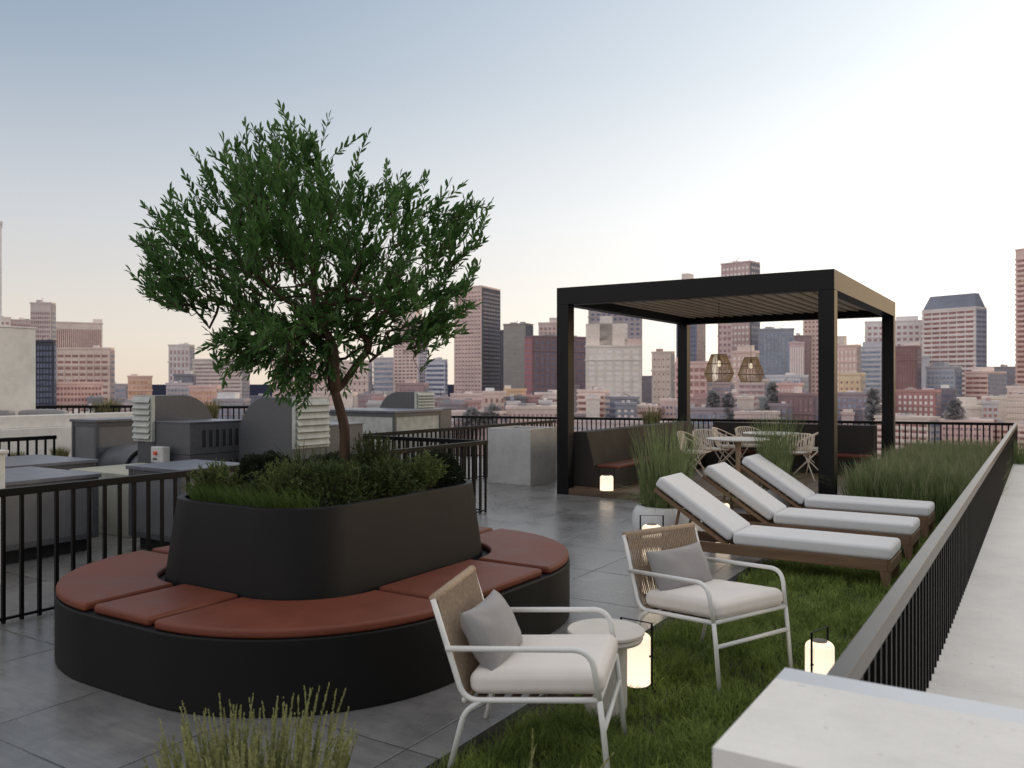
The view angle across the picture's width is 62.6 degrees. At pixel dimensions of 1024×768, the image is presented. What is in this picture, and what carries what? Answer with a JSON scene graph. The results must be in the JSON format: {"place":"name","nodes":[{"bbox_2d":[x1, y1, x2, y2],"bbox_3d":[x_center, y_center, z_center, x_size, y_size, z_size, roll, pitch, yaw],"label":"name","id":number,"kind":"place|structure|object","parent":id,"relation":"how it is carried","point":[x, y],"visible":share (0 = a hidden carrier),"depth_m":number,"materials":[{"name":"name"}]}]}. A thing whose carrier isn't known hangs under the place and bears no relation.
{"place":"outdoors","nodes":[
{"label":"outdoors","id":0,"kind":"place"},
{"bbox_2d":[56,319,102,347],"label":"building","id":1,"kind":"structure","parent":0,"point":[78,334],"depth_m":610.54,"materials":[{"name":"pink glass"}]},
{"bbox_2d":[56,379,103,411],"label":"building","id":2,"kind":"structure","parent":0,"point":[68,392],"depth_m":334.17,"materials":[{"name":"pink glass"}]},
{"bbox_2d":[188,384,221,405],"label":"building","id":3,"kind":"structure","parent":0,"point":[206,393],"depth_m":308.34,"materials":[{"name":"concrete"}]},
{"bbox_2d":[192,358,249,397],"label":"building","id":4,"kind":"structure","parent":0,"point":[203,370],"depth_m":476.14,"materials":[{"name":"concrete"}]},
{"bbox_2d":[212,392,250,419],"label":"building","id":5,"kind":"structure","parent":0,"point":[231,398],"depth_m":287.89,"materials":[{"name":"concrete"}]},
{"bbox_2d":[143,682,358,767],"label":"seed grass","id":6,"kind":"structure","parent":0,"point":[250,756],"depth_m":3.01,"materials":[{"name":"plant"}]},
{"bbox_2d":[152,384,453,401],"bbox_3d":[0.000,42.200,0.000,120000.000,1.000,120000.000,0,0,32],"label":"sea water","id":7,"kind":"structure","parent":0,"point":[256,389],"depth_m":6389.58,"materials":[{"name":"blue liquid"}]},
{"bbox_2d":[373,356,393,393],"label":"building","id":8,"kind":"structure","parent":0,"point":[383,373],"depth_m":518.13,"materials":[{"name":"concrete"}]},
{"bbox_2d":[0,456,767,767],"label":"paved terrace","id":9,"kind":"structure","parent":0,"point":[52,715],"depth_m":4.55,"materials":[{"name":"tile"}]},
{"bbox_2d":[0,435,56,455],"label":"railing","id":10,"kind":"object","parent":9,"relation":"on","point":[29,438],"visible":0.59,"depth_m":11.91,"materials":[{"name":"metal"}]},
{"bbox_2d":[5,454,97,469],"bbox_3d":[-6.063,1.310,9.974,1.340,0.779,1.640,0,0,32],"label":"steel cabinet","id":11,"kind":"object","parent":9,"relation":"on","point":[53,462],"visible":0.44,"depth_m":10.13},
{"bbox_2d":[5,466,101,563],"bbox_3d":[-5.257,1.307,8.253,1.340,0.784,1.790,0,0,32],"label":"steel cabinet","id":12,"kind":"object","parent":9,"relation":"on","point":[23,476],"visible":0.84,"depth_m":8.27,"materials":[{"name":"metal"}]},
{"bbox_2d":[69,417,137,466],"bbox_3d":[-5.732,1.105,12.822,0.660,1.189,1.670,0,0,32],"label":"steel cabinet","id":13,"kind":"object","parent":9,"relation":"on","point":[93,438],"visible":0.21,"depth_m":12.17,"materials":[{"name":"metal"}]},
{"bbox_2d":[97,444,137,466],"bbox_3d":[-5.289,1.215,11.910,1.214,0.727,0.597,0,0,32],"label":"air duct","id":14,"kind":"object","parent":13,"relation":"attached to","point":[121,454],"visible":0.18,"depth_m":11.80,"materials":[{"name":"metal"}]},
{"bbox_2d":[69,463,146,537],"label":"concrete plinth","id":15,"kind":"structure","parent":9,"relation":"on","point":[112,471],"depth_m":9.46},
{"bbox_2d":[126,459,239,549],"bbox_3d":[-3.392,1.270,8.820,0.890,0.859,0.840,0,0,32],"label":"steel cabinet","id":16,"kind":"object","parent":9,"relation":"on","point":[158,467],"visible":0.39,"depth_m":8.54,"materials":[{"name":"metal"}]},
{"bbox_2d":[132,395,240,462],"bbox_3d":[-4.278,0.915,11.247,1.100,1.530,1.042,0,0,32],"label":"air handler","id":17,"kind":"object","parent":9,"relation":"on","point":[184,427],"visible":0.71,"depth_m":10.99,"materials":[{"name":"metal"}]},
{"bbox_2d":[0,440,487,623],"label":"railing","id":18,"kind":"object","parent":9,"relation":"on","point":[56,488],"visible":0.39,"depth_m":6.52,"materials":[{"name":"metal"}]},
{"bbox_2d":[239,397,363,482],"bbox_3d":[-2.772,0.925,11.300,1.092,1.510,1.325,0,0,32],"label":"air handler","id":19,"kind":"object","parent":9,"relation":"on","point":[267,424],"visible":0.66,"depth_m":10.77,"materials":[{"name":"metal"}]},
{"bbox_2d":[54,477,569,717],"bbox_3d":[-1.267,1.222,6.050,2.930,0.957,3.400,0,0,32],"label":"planter bench","id":20,"kind":"object","parent":9,"relation":"on","point":[238,605],"visible":0.98,"depth_m":4.93,"materials":[{"name":"metal"}]},
{"bbox_2d":[186,458,249,493],"bbox_3d":[-1.997,0.651,5.766,0.403,0.300,0.386,0,0,14],"label":"feathery shrub","id":21,"kind":"object","parent":20,"relation":"on","point":[212,475],"visible":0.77,"depth_m":5.71,"materials":[{"name":"green plant"}]},
{"bbox_2d":[175,478,321,507],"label":"planter grass","id":22,"kind":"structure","parent":20,"relation":"on","point":[201,493],"depth_m":5.24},
{"bbox_2d":[234,449,291,487],"bbox_3d":[-1.760,0.679,6.021,0.491,0.416,0.491,0,0,32],"label":"boxwood ball","id":23,"kind":"object","parent":20,"relation":"on","point":[246,462],"visible":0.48,"depth_m":5.91,"materials":[{"name":"green plant"}]},
{"bbox_2d":[251,457,306,502],"bbox_3d":[-1.501,0.638,5.557,0.371,0.326,0.356,0,0,32],"label":"feathery shrub","id":24,"kind":"object","parent":20,"relation":"on","point":[284,475],"visible":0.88,"depth_m":5.51,"materials":[{"name":"green plant"}]},
{"bbox_2d":[125,98,494,501],"bbox_3d":[-1.515,-0.573,5.999,2.269,2.868,2.259,0,0,-37],"label":"olive tree","id":25,"kind":"object","parent":20,"relation":"on","point":[292,245],"visible":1,"depth_m":5.82,"materials":[{"name":"green plant"}]},
{"bbox_2d":[281,457,386,507],"bbox_3d":[-1.209,0.714,5.655,0.687,0.457,0.690,0,0,32],"label":"leafy shrub","id":26,"kind":"object","parent":20,"relation":"on","point":[328,478],"visible":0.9,"depth_m":5.53,"materials":[{"name":"green plant"}]},
{"bbox_2d":[350,430,394,494],"bbox_3d":[-1.038,0.562,6.051,0.372,0.478,0.439,0,0,-44],"label":"feathery shrub","id":27,"kind":"object","parent":20,"relation":"on","point":[368,453],"visible":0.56,"depth_m":6.01,"materials":[{"name":"green plant"}]},
{"bbox_2d":[341,452,427,502],"bbox_3d":[-0.922,0.702,5.971,0.654,0.429,0.644,0,0,32],"label":"leafy shrub","id":28,"kind":"object","parent":20,"relation":"on","point":[411,487],"visible":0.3,"depth_m":5.91,"materials":[{"name":"green plant"}]},
{"bbox_2d":[359,458,415,497],"bbox_3d":[-0.867,0.653,5.753,0.380,0.297,0.383,0,0,32],"label":"feathery shrub","id":29,"kind":"object","parent":20,"relation":"on","point":[378,477],"visible":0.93,"depth_m":5.71,"materials":[{"name":"green plant"}]},
{"bbox_2d":[405,448,449,489],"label":"feathery shrub","id":30,"kind":"object","parent":20,"relation":"on","point":[429,472],"visible":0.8,"depth_m":6.11,"materials":[{"name":"green plant"}]},
{"bbox_2d":[410,448,465,487],"bbox_3d":[-0.591,0.701,6.447,0.488,0.423,0.475,0,0,32],"label":"boxwood ball","id":31,"kind":"object","parent":20,"relation":"on","point":[458,471],"visible":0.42,"depth_m":6.38,"materials":[{"name":"green plant"}]},
{"bbox_2d":[329,408,442,459],"bbox_3d":[-2.271,1.075,14.972,1.620,1.249,1.340,0,0,32],"label":"steel cabinet","id":32,"kind":"object","parent":9,"relation":"on","point":[375,420],"visible":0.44,"depth_m":14.39,"materials":[{"name":"metal"}]},
{"bbox_2d":[380,392,451,464],"bbox_3d":[-1.876,0.915,16.730,1.012,1.530,1.225,0,0,32],"label":"air handler","id":33,"kind":"object","parent":9,"relation":"on","point":[419,400],"visible":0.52,"depth_m":16.24,"materials":[{"name":"metal"}]},
{"bbox_2d":[363,435,481,509],"bbox_3d":[-1.377,1.222,11.806,2.320,0.954,0.050,0,0,32],"label":"railing","id":34,"kind":"object","parent":9,"relation":"on","point":[423,439],"visible":0.22,"depth_m":11.60,"materials":[{"name":"metal"}]},
{"bbox_2d":[363,420,555,478],"bbox_3d":[-0.702,1.222,15.004,0.050,0.954,6.020,0,0,32],"label":"railing","id":35,"kind":"object","parent":9,"relation":"on","point":[427,431],"visible":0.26,"depth_m":14.70,"materials":[{"name":"metal"}]},
{"bbox_2d":[488,426,556,485],"bbox_3d":[0.183,1.228,14.664,0.860,0.945,0.900,0,0,32],"label":"concrete block","id":36,"kind":"object","parent":9,"relation":"on","point":[523,455],"visible":1,"depth_m":14.33,"materials":[{"name":"concrete"}]},
{"bbox_2d":[632,504,699,536],"bbox_3d":[1.642,1.495,9.002,0.720,0.410,0.720,0,0,32],"label":"plant pot","id":37,"kind":"object","parent":9,"relation":"on","point":[670,515],"visible":0.3,"depth_m":8.72,"materials":[{"name":"ceramic"}]},
{"bbox_2d":[566,414,748,511],"bbox_3d":[1.628,0.829,9.040,1.913,1.062,1.849,0,0,-42],"label":"grass plant","id":38,"kind":"object","parent":37,"relation":"in","point":[652,499],"depth_m":8.88,"materials":[{"name":"plant"}]},
{"bbox_2d":[569,467,853,508],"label":"timber deck","id":39,"kind":"structure","parent":9,"relation":"on","point":[698,479],"depth_m":12.90,"materials":[{"name":"brown wood"}]},
{"bbox_2d":[574,421,876,488],"bbox_3d":[3.792,1.174,14.256,3.700,0.850,4.720,0,0,32],"label":"corner bench","id":40,"kind":"object","parent":39,"relation":"on","point":[598,453],"visible":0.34,"depth_m":14.87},
{"bbox_2d":[707,437,769,481],"bbox_3d":[3.716,1.247,13.854,1.010,0.704,1.010,0,0,32],"label":"dining table","id":41,"kind":"object","parent":39,"relation":"on","point":[737,440],"visible":0.64,"depth_m":13.82,"materials":[{"name":"white wood"}]},
{"bbox_2d":[557,269,894,494],"bbox_3d":[3.832,0.107,14.178,4.090,3.185,5.290,0,0,32],"label":"pergola","id":42,"kind":"object","parent":9,"relation":"on","point":[826,298],"visible":0.87,"depth_m":12.96,"materials":[{"name":"brown metal"}]},
{"bbox_2d":[704,354,733,381],"bbox_3d":[3.352,-0.685,13.650,0.478,1.300,0.478,0,0,32],"label":"pendant lamp","id":43,"kind":"object","parent":42,"relation":"hanging from","point":[719,362],"visible":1,"depth_m":13.54,"materials":[{"name":"wicker"}]},
{"bbox_2d":[738,357,763,381],"bbox_3d":[4.395,-0.685,15.500,0.478,1.300,0.478,0,0,32],"label":"pendant lamp","id":44,"kind":"object","parent":42,"relation":"hanging from","point":[746,367],"visible":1,"depth_m":15.38,"materials":[{"name":"wicker"}]},
{"bbox_2d":[451,416,1013,456],"bbox_3d":[4.096,1.222,18.025,11.755,0.954,0.050,0,0,19],"label":"railing","id":45,"kind":"object","parent":9,"relation":"on","point":[760,421],"visible":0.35,"depth_m":17.57,"materials":[{"name":"metal"}]},
{"bbox_2d":[425,357,447,396],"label":"building","id":46,"kind":"structure","parent":0,"point":[436,373],"depth_m":468.13,"materials":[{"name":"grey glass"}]},
{"bbox_2d":[0,0,1023,384],"label":"sky","id":47,"kind":"structure","parent":0,"point":[879,144],"materials":[{"name":"blue"}]},
{"bbox_2d":[503,321,532,390],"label":"building","id":48,"kind":"structure","parent":0,"point":[514,333],"depth_m":535.82,"materials":[{"name":"concrete"}]},
{"bbox_2d":[574,420,672,431],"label":"building","id":49,"kind":"structure","parent":0,"point":[598,424],"depth_m":257.52,"materials":[{"name":"metal"}]},
{"bbox_2d":[403,522,938,767],"bbox_3d":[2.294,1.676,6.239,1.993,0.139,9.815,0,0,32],"label":"lawn grass","id":50,"kind":"structure","parent":0,"point":[676,669],"depth_m":4.77,"materials":[{"name":"plant"}]},
{"bbox_2d":[429,565,626,767],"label":"armchair","id":51,"kind":"object","parent":50,"relation":"on","point":[552,666],"visible":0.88,"depth_m":3.69,"materials":[{"name":"beige wicker"}]},
{"bbox_2d":[460,590,522,670],"bbox_3d":[-0.086,1.143,3.918,0.174,0.300,0.450,-31,-9,15],"label":"throw pillow","id":52,"kind":"object","parent":51,"relation":"on","point":[489,619],"visible":0.89,"depth_m":3.78,"materials":[{"name":"grey fabric"}]},
{"bbox_2d":[567,618,644,721],"bbox_3d":[0.496,1.519,4.450,0.406,0.452,0.406,0,0,32],"label":"side table","id":53,"kind":"object","parent":50,"relation":"on","point":[629,634],"visible":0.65,"depth_m":4.38,"materials":[{"name":"metal"}]},
{"bbox_2d":[620,617,652,690],"bbox_3d":[0.712,1.541,4.830,0.169,0.378,0.169,0,0,-8],"label":"lantern","id":54,"kind":"object","parent":50,"relation":"on","point":[639,665],"visible":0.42,"depth_m":4.76,"materials":[{"name":"beige"}]},
{"bbox_2d":[622,523,792,697],"bbox_3d":[1.179,1.335,5.144,0.676,0.816,0.813,0,0,-35],"label":"armchair","id":55,"kind":"object","parent":50,"relation":"on","point":[717,601],"visible":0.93,"depth_m":5.01,"materials":[{"name":"beige wicker"}]},
{"bbox_2d":[646,542,712,590],"bbox_3d":[1.056,1.157,5.293,0.520,0.280,0.177,0,-26,-40],"label":"throw pillow","id":56,"kind":"object","parent":55,"relation":"on","point":[690,561],"visible":0.79,"depth_m":5.19,"materials":[{"name":"grey fabric"}]},
{"bbox_2d":[654,473,901,588],"bbox_3d":[2.407,1.319,7.799,2.121,0.843,0.560,0,0,32],"label":"sun lounger","id":57,"kind":"object","parent":50,"relation":"on","point":[731,532],"visible":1,"depth_m":7.61,"materials":[{"name":"fabric"}]},
{"bbox_2d":[702,462,920,562],"bbox_3d":[3.135,1.319,8.953,2.121,0.843,0.560,0,0,32],"label":"sun lounger","id":58,"kind":"object","parent":50,"relation":"on","point":[769,509],"visible":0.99,"depth_m":8.81,"materials":[{"name":"grey fabric"}]},
{"bbox_2d":[805,626,834,674],"bbox_3d":[1.716,1.549,4.700,0.155,0.363,0.155,0,0,2],"label":"lantern","id":59,"kind":"object","parent":50,"relation":"on","point":[820,655],"visible":0.59,"depth_m":4.64,"materials":[{"name":"beige"}]},
{"bbox_2d":[740,454,934,540],"bbox_3d":[3.864,1.319,10.107,2.121,0.843,0.560,0,0,32],"label":"sun lounger","id":60,"kind":"object","parent":50,"relation":"on","point":[770,473],"visible":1,"depth_m":9.98,"materials":[{"name":"grey fabric"}]},
{"bbox_2d":[837,434,1016,525],"bbox_3d":[6.777,1.324,13.321,2.152,0.832,7.300,0,0,32],"label":"tall grass bed","id":61,"kind":"object","parent":50,"relation":"on","point":[942,474],"visible":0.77,"depth_m":10.99,"materials":[{"name":"plant"}]},
{"bbox_2d":[673,357,712,398],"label":"building","id":62,"kind":"structure","parent":0,"point":[699,383],"depth_m":326.57,"materials":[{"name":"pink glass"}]},
{"bbox_2d":[731,345,758,388],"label":"building","id":63,"kind":"structure","parent":0,"point":[740,354],"depth_m":360.05,"materials":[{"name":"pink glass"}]},
{"bbox_2d":[737,376,768,410],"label":"building","id":64,"kind":"structure","parent":0,"point":[756,389],"depth_m":307.89,"materials":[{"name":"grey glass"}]},
{"bbox_2d":[761,486,793,505],"bbox_3d":[3.418,1.520,10.909,0.600,0.360,0.600,0,0,32],"label":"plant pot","id":65,"kind":"object","parent":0,"point":[779,498],"visible":0.07,"depth_m":10.63,"materials":[{"name":"concrete"}]},
{"bbox_2d":[743,405,840,492],"bbox_3d":[3.411,0.809,10.959,1.851,1.182,1.814,0,0,32],"label":"grass plant","id":66,"kind":"object","parent":65,"relation":"in","point":[779,459],"depth_m":10.81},
{"bbox_2d":[789,338,804,374],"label":"building","id":67,"kind":"structure","parent":0,"point":[796,357],"depth_m":435.31,"materials":[{"name":"concrete"}]},
{"bbox_2d":[777,387,817,423],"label":"building","id":68,"kind":"structure","parent":0,"point":[801,402],"depth_m":276.53,"materials":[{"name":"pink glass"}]},
{"bbox_2d":[837,371,865,391],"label":"building","id":69,"kind":"structure","parent":0,"point":[854,380],"depth_m":328.14,"materials":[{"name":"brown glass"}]},
{"bbox_2d":[860,341,881,400],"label":"building","id":70,"kind":"structure","parent":0,"point":[871,360],"depth_m":477.45,"materials":[{"name":"metal"}]},
{"bbox_2d":[874,412,940,458],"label":"building","id":71,"kind":"structure","parent":0,"point":[903,417],"depth_m":258.14,"materials":[{"name":"concrete"}]},
{"bbox_2d":[895,386,940,415],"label":"building","id":72,"kind":"structure","parent":0,"point":[920,402],"depth_m":298.12,"materials":[{"name":"metal"}]},
{"bbox_2d":[921,293,986,396],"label":"building","id":73,"kind":"structure","parent":0,"point":[954,330],"depth_m":512.46,"materials":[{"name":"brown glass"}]},
{"bbox_2d":[964,367,1006,400],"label":"building","id":74,"kind":"structure","parent":0,"point":[982,381],"depth_m":395.66,"materials":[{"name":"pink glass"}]},
{"bbox_2d":[1006,393,1023,422],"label":"building","id":75,"kind":"structure","parent":0,"point":[1015,408],"depth_m":282.32,"materials":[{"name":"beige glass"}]},
{"bbox_2d":[1015,248,1023,385],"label":"building","id":76,"kind":"structure","parent":0,"point":[1019,329],"depth_m":528.47,"materials":[{"name":"concrete"}]},
{"bbox_3d":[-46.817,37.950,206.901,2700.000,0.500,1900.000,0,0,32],"label":"city ground","id":77,"kind":"structure","parent":0,"visible":0},
{"bbox_2d":[29,298,55,339],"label":"building","id":78,"kind":"structure","parent":77,"relation":"on","point":[43,317],"depth_m":557.23,"materials":[{"name":"concrete"}]},
{"bbox_2d":[36,336,56,408],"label":"building","id":79,"kind":"structure","parent":77,"relation":"on","point":[46,372],"depth_m":328.97,"materials":[{"name":"glass"}]},
{"bbox_2d":[56,345,114,403],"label":"building","id":80,"kind":"structure","parent":77,"relation":"on","point":[95,363],"depth_m":457.70,"materials":[{"name":"beige concrete"}]},
{"bbox_2d":[127,374,152,398],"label":"building","id":81,"kind":"structure","parent":77,"relation":"on","point":[137,384],"depth_m":395.34,"materials":[{"name":"concrete"}]},
{"bbox_2d":[168,343,194,382],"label":"building","id":82,"kind":"structure","parent":77,"relation":"on","point":[181,356],"depth_m":517.34,"materials":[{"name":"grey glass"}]},
{"bbox_2d":[324,360,372,406],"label":"building","id":83,"kind":"structure","parent":77,"relation":"on","point":[363,383],"depth_m":465.56,"materials":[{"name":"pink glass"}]},
{"bbox_2d":[394,310,427,391],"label":"building","id":84,"kind":"structure","parent":77,"relation":"on","point":[405,367],"depth_m":475.29,"materials":[{"name":"beige concrete"}]},
{"bbox_2d":[453,285,500,392],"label":"building","id":85,"kind":"structure","parent":77,"relation":"on","point":[477,359],"depth_m":548.84,"materials":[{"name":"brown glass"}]},
{"bbox_2d":[451,407,507,456],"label":"building","id":86,"kind":"structure","parent":77,"relation":"on","point":[460,413],"depth_m":262.50,"materials":[{"name":"concrete"}]},
{"bbox_2d":[505,403,556,426],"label":"building","id":87,"kind":"structure","parent":77,"relation":"on","point":[532,410],"depth_m":264.07,"materials":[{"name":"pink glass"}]},
{"bbox_2d":[524,333,585,394],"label":"building","id":88,"kind":"structure","parent":77,"relation":"on","point":[540,362],"depth_m":472.45,"materials":[{"name":"brown glass"}]},
{"bbox_2d":[576,386,609,417],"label":"building","id":89,"kind":"structure","parent":77,"relation":"on","point":[604,394],"depth_m":297.80,"materials":[{"name":"concrete"}]},
{"bbox_2d":[585,316,642,403],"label":"building","id":90,"kind":"structure","parent":77,"relation":"on","point":[613,359],"depth_m":391.40,"materials":[{"name":"concrete"}]},
{"bbox_2d":[588,310,641,338],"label":"building","id":91,"kind":"structure","parent":77,"relation":"on","point":[634,328],"depth_m":546.90,"materials":[{"name":"concrete"}]},
{"bbox_2d":[651,349,674,406],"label":"building","id":92,"kind":"structure","parent":77,"relation":"on","point":[663,374],"depth_m":468.06,"materials":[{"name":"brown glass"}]},
{"bbox_2d":[676,273,705,360],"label":"building","id":93,"kind":"structure","parent":77,"relation":"on","point":[697,342],"depth_m":553.27,"materials":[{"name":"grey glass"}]},
{"bbox_2d":[675,404,739,446],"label":"building","id":94,"kind":"structure","parent":77,"relation":"on","point":[703,412],"depth_m":268.34,"materials":[{"name":"concrete"}]},
{"bbox_2d":[717,323,731,381],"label":"building","id":95,"kind":"structure","parent":77,"relation":"on","point":[724,335],"depth_m":515.05,"materials":[{"name":"concrete"}]},
{"bbox_2d":[720,259,759,350],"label":"building","id":96,"kind":"structure","parent":77,"relation":"on","point":[743,334],"depth_m":533.37,"materials":[{"name":"concrete"}]},
{"bbox_2d":[758,326,793,378],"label":"building","id":97,"kind":"structure","parent":77,"relation":"on","point":[773,346],"depth_m":493.59,"materials":[{"name":"metal"}]},
{"bbox_2d":[794,333,810,392],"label":"building","id":98,"kind":"structure","parent":77,"relation":"on","point":[806,339],"depth_m":514.12,"materials":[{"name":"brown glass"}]},
{"bbox_2d":[802,320,817,392],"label":"building","id":99,"kind":"structure","parent":77,"relation":"on","point":[810,327],"depth_m":514.95,"materials":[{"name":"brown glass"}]},
{"bbox_2d":[837,336,860,390],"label":"building","id":100,"kind":"structure","parent":77,"relation":"on","point":[848,358],"depth_m":428.42,"materials":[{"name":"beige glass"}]},
{"bbox_2d":[837,390,881,424],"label":"building","id":101,"kind":"structure","parent":77,"relation":"on","point":[854,400],"depth_m":295.73,"materials":[{"name":"concrete"}]},
{"bbox_2d":[863,386,881,424],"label":"city tree","id":102,"kind":"object","parent":77,"relation":"on","point":[872,405],"visible":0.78,"depth_m":268.98,"materials":[{"name":"grey plant"}]},
{"bbox_2d":[864,316,921,354],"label":"building","id":103,"kind":"structure","parent":77,"relation":"on","point":[908,328],"depth_m":547.21,"materials":[{"name":"beige concrete"}]},
{"bbox_2d":[895,342,921,412],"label":"building","id":104,"kind":"structure","parent":77,"relation":"on","point":[907,364],"depth_m":397.58,"materials":[{"name":"brown glass"}]},
{"bbox_2d":[925,362,961,396],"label":"building","id":105,"kind":"structure","parent":77,"relation":"on","point":[938,374],"depth_m":397.08,"materials":[{"name":"metal"}]},
{"bbox_2d":[937,415,993,446],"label":"building","id":106,"kind":"structure","parent":77,"relation":"on","point":[980,429],"depth_m":252.96,"materials":[{"name":"concrete"}]},
{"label":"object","id":107,"kind":"structure","parent":77,"relation":"on","visible":0},
{"bbox_2d":[712,668,1023,767],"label":"concrete block","id":108,"kind":"structure","parent":107,"relation":"on","point":[791,718],"depth_m":1.70,"materials":[{"name":"concrete"}]},
{"bbox_2d":[926,463,1023,708],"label":"parapet wall","id":109,"kind":"structure","parent":107,"relation":"on","point":[981,657],"depth_m":4.62,"materials":[{"name":"concrete"}]},
{"bbox_2d":[826,423,1017,691],"bbox_3d":[5.201,1.032,9.081,0.052,0.573,16.642,0,0,32],"label":"railing","id":110,"kind":"object","parent":109,"relation":"on","point":[899,638],"visible":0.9,"depth_m":3.74,"materials":[{"name":"metal"}]},
{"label":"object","id":111,"kind":"structure","parent":0,"visible":0},
{"bbox_2d":[0,325,36,414],"bbox_3d":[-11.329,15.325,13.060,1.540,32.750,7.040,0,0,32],"label":"stair tower","id":112,"kind":"structure","parent":111,"relation":"on","point":[17,369],"depth_m":15.34,"materials":[{"name":"paint"}]},
{"bbox_2d":[0,412,133,456],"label":"stucco wall","id":113,"kind":"structure","parent":111,"relation":"attached to","point":[59,426],"depth_m":14.27,"materials":[{"name":"paint"}]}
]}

